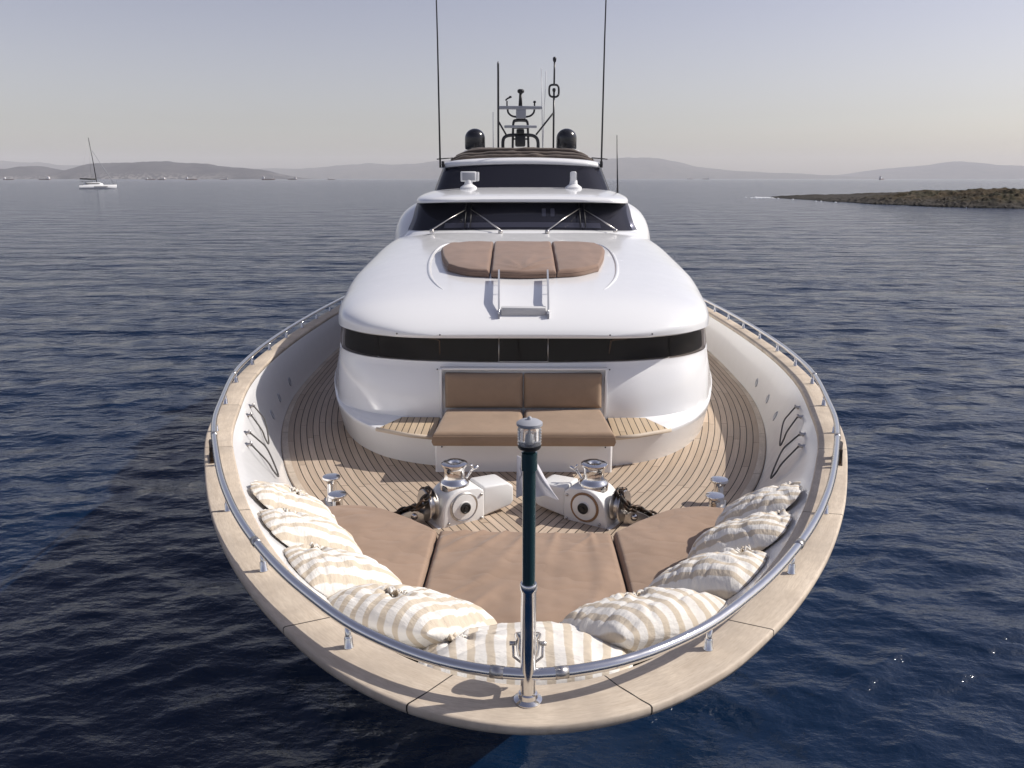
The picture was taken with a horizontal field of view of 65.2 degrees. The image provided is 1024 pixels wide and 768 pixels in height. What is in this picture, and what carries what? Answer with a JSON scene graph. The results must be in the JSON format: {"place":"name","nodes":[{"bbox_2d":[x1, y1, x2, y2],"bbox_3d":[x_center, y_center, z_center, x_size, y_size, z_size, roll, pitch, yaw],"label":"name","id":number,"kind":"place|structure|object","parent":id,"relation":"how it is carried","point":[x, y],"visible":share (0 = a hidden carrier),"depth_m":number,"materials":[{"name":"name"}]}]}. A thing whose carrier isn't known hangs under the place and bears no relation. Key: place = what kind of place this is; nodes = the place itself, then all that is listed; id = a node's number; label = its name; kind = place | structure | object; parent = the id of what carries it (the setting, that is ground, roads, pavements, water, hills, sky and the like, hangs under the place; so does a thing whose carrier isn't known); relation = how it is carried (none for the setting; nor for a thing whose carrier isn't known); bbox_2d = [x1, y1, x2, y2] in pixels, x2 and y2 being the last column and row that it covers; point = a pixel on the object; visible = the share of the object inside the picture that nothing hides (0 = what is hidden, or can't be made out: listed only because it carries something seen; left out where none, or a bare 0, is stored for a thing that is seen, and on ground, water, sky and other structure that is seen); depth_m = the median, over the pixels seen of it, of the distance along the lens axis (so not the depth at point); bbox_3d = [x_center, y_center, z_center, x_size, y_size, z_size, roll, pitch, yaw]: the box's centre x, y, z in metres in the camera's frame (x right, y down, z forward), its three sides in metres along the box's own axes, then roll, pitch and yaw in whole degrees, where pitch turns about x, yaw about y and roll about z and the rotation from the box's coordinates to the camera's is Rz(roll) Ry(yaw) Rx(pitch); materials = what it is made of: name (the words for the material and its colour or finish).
{"place":"outdoors","nodes":[
{"label":"outdoors","id":0,"kind":"place"},
{"bbox_2d":[0,161,307,178],"bbox_3d":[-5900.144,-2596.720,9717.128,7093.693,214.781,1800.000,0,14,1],"label":"hills","id":1,"kind":"structure","parent":0,"point":[156,170],"depth_m":9074.57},
{"bbox_2d":[0,157,900,178],"bbox_3d":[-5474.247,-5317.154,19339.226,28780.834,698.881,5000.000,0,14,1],"label":"hills","id":2,"kind":"structure","parent":0,"point":[643,168],"depth_m":17548.44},
{"bbox_2d":[0,179,1023,767],"bbox_3d":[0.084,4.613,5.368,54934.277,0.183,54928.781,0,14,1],"label":"sea","id":3,"kind":"structure","parent":0,"point":[140,319],"depth_m":15.96,"materials":[{"name":"liquid"}]},
{"bbox_2d":[79,138,116,188],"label":"sailing catamaran","id":4,"kind":"object","parent":3,"relation":"on","point":[93,185],"visible":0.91,"depth_m":462.70,"materials":[{"name":"white plastic"}]},
{"bbox_2d":[204,0,847,734],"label":"motor yacht","id":5,"kind":"object","parent":3,"relation":"on","point":[700,398],"visible":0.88,"depth_m":9.14,"materials":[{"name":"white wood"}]},
{"bbox_2d":[251,406,269,444],"bbox_3d":[-2.807,0.442,8.871,0.173,0.304,0.636,-5,15,-20],"label":"wire loop","id":6,"kind":"object","parent":5,"relation":"hanging from","point":[268,442],"visible":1,"depth_m":8.69,"materials":[{"name":"grey metal"}]},
{"bbox_2d":[250,432,278,476],"bbox_3d":[-2.480,0.692,7.887,0.199,0.297,0.667,-8,17,-29],"label":"wire loop","id":7,"kind":"object","parent":5,"relation":"hanging from","point":[266,460],"visible":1,"depth_m":7.77,"materials":[{"name":"grey metal"}]},
{"bbox_2d":[328,505,437,586],"bbox_3d":[-0.915,1.413,6.363,0.873,0.162,2.448,-6,15,-21],"label":"sun pad","id":8,"kind":"object","parent":5,"relation":"on","point":[401,548],"visible":0.38,"depth_m":6.61,"materials":[{"name":"brown fabric"}]},
{"bbox_2d":[250,480,337,523],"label":"pillow","id":9,"kind":"object","parent":8,"relation":"on","point":[271,495],"visible":0.59,"depth_m":6.32,"materials":[{"name":"fabric"}]},
{"bbox_2d":[259,506,361,553],"bbox_3d":[-1.520,1.161,5.952,0.835,0.374,0.771,24,-9,-34],"label":"pillow","id":10,"kind":"object","parent":8,"relation":"on","point":[288,528],"visible":0.6,"depth_m":5.71,"materials":[{"name":"fabric"}]},
{"bbox_2d":[283,542,401,596],"bbox_3d":[-1.151,1.312,5.380,0.865,0.391,0.797,25,-12,-40],"label":"pillow","id":11,"kind":"object","parent":8,"relation":"on","point":[327,571],"visible":0.71,"depth_m":5.11,"materials":[{"name":"fabric"}]},
{"bbox_2d":[326,583,496,648],"bbox_3d":[-0.630,1.436,4.946,1.000,0.354,0.900,2,-13,31],"label":"pillow","id":12,"kind":"object","parent":8,"relation":"on","point":[419,617],"visible":0.79,"depth_m":4.60,"materials":[{"name":"fabric"}]},
{"bbox_2d":[394,486,432,514],"bbox_3d":[-1.015,1.115,7.303,0.598,0.362,0.277,0,14,1],"label":"anchor chain","id":13,"kind":"object","parent":5,"relation":"attached to","point":[418,506],"visible":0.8,"depth_m":7.22,"materials":[{"name":"black metal"}]},
{"bbox_2d":[441,241,493,277],"bbox_3d":[-0.689,-1.839,11.635,0.804,0.305,2.382,0,14,1],"label":"roof pad","id":14,"kind":"object","parent":5,"relation":"on","point":[471,258],"visible":1,"depth_m":11.32,"materials":[{"name":"beige fabric"}]},
{"bbox_2d":[432,409,522,445],"bbox_3d":[-0.357,0.463,8.837,0.966,0.158,0.943,0,14,1],"label":"seat cushion","id":15,"kind":"object","parent":5,"relation":"on","point":[477,427],"visible":0.87,"depth_m":8.51,"materials":[{"name":"brown fabric"}]},
{"bbox_2d":[445,372,522,407],"bbox_3d":[-0.324,0.074,9.265,0.898,0.395,0.179,0,14,1],"label":"back cushion","id":16,"kind":"object","parent":5,"relation":"on","point":[481,390],"visible":1,"depth_m":9.19,"materials":[{"name":"brown fabric"}]},
{"bbox_2d":[491,241,555,278],"bbox_3d":[0.158,-1.828,11.609,0.910,0.311,2.484,0,14,1],"label":"roof pad","id":17,"kind":"object","parent":5,"relation":"on","point":[522,259],"visible":1,"depth_m":11.04,"materials":[{"name":"beige fabric"}]},
{"bbox_2d":[422,530,626,649],"bbox_3d":[0.097,1.512,5.957,1.502,0.172,1.813,0,14,1],"label":"sun pad","id":18,"kind":"object","parent":5,"relation":"on","point":[483,569],"visible":0.52,"depth_m":6.05,"materials":[{"name":"brown fabric"}]},
{"bbox_2d":[418,621,632,684],"bbox_3d":[0.074,1.550,4.536,1.200,0.364,0.880,0,-8,1],"label":"pillow","id":19,"kind":"object","parent":5,"relation":"on","point":[568,644],"visible":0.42,"depth_m":4.26,"materials":[{"name":"fabric"}]},
{"bbox_2d":[516,455,558,499],"bbox_3d":[0.102,0.386,3.315,0.156,0.203,0.107,-9,17,-33],"label":"flag","id":20,"kind":"object","parent":5,"relation":"attached to","point":[543,487],"visible":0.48,"depth_m":3.32,"materials":[{"name":"white fabric"}]},
{"bbox_2d":[524,373,601,407],"bbox_3d":[0.588,0.076,9.257,0.898,0.395,0.178,0,14,1],"label":"back cushion","id":21,"kind":"object","parent":5,"relation":"on","point":[562,390],"visible":1,"depth_m":9.18,"materials":[{"name":"brown fabric"}]},
{"bbox_2d":[523,409,615,445],"bbox_3d":[0.611,0.465,8.827,0.966,0.159,0.943,0,14,1],"label":"seat cushion","id":22,"kind":"object","parent":5,"relation":"on","point":[584,427],"visible":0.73,"depth_m":8.53,"materials":[{"name":"brown fabric"}]},
{"bbox_2d":[552,241,604,277],"bbox_3d":[1.006,-1.834,11.619,0.804,0.304,2.382,0,14,1],"label":"roof pad","id":23,"kind":"object","parent":5,"relation":"on","point":[574,258],"visible":0.98,"depth_m":11.31,"materials":[{"name":"beige fabric"}]},
{"bbox_2d":[616,487,657,516],"bbox_3d":[1.235,1.120,7.284,0.599,0.362,0.291,0,14,1],"label":"anchor chain","id":24,"kind":"object","parent":5,"relation":"attached to","point":[631,507],"visible":0.73,"depth_m":7.21,"materials":[{"name":"grey metal"}]},
{"bbox_2d":[613,506,723,592],"bbox_3d":[1.121,1.414,6.353,0.850,0.164,2.459,6,16,23],"label":"sun pad","id":25,"kind":"object","parent":5,"relation":"on","point":[649,550],"visible":0.4,"depth_m":6.56,"materials":[{"name":"brown fabric"}]},
{"bbox_2d":[559,586,725,652],"bbox_3d":[0.804,1.440,4.896,1.001,0.365,0.900,-2,-13,-29],"label":"pillow","id":26,"kind":"object","parent":25,"relation":"on","point":[645,617],"visible":0.79,"depth_m":4.55,"materials":[{"name":"fabric"}]},
{"bbox_2d":[648,545,767,599],"bbox_3d":[1.318,1.331,5.335,0.866,0.394,0.797,-25,-13,41],"label":"pillow","id":27,"kind":"object","parent":25,"relation":"on","point":[725,573],"visible":0.64,"depth_m":5.05,"materials":[{"name":"fabric"}]},
{"bbox_2d":[687,508,791,558],"bbox_3d":[1.715,1.175,5.913,0.831,0.360,0.771,-24,-10,35],"label":"pillow","id":28,"kind":"object","parent":25,"relation":"on","point":[760,531],"visible":0.59,"depth_m":5.68,"materials":[{"name":"fabric"}]},
{"bbox_2d":[714,481,801,526],"bbox_3d":[2.019,1.033,6.485,0.806,0.349,0.759,-24,-8,32],"label":"pillow","id":29,"kind":"object","parent":25,"relation":"on","point":[785,495],"visible":0.58,"depth_m":6.29,"materials":[{"name":"fabric"}]},
{"bbox_2d":[770,434,799,478],"bbox_3d":[2.714,0.705,7.838,0.199,0.297,0.667,9,17,30],"label":"wire loop","id":30,"kind":"object","parent":5,"relation":"hanging from","point":[772,475],"visible":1,"depth_m":7.71,"materials":[{"name":"grey metal"}]},
{"bbox_2d":[779,407,797,445],"bbox_3d":[3.061,0.456,8.816,0.173,0.304,0.636,6,15,21],"label":"wire loop","id":31,"kind":"object","parent":5,"relation":"hanging from","point":[780,443],"visible":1,"depth_m":8.64,"materials":[{"name":"grey metal"}]},
{"bbox_2d":[0,0,1023,174],"label":"sky","id":32,"kind":"structure","parent":0,"point":[817,87],"materials":[{"name":"grey"}]},
{"bbox_2d":[771,187,1023,208],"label":"headland","id":33,"kind":"structure","parent":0,"point":[1005,197],"depth_m":187.93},
{"bbox_2d":[837,161,1023,178],"bbox_3d":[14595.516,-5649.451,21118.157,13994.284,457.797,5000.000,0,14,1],"label":"hills","id":34,"kind":"structure","parent":0,"point":[960,170],"depth_m":19561.17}
]}

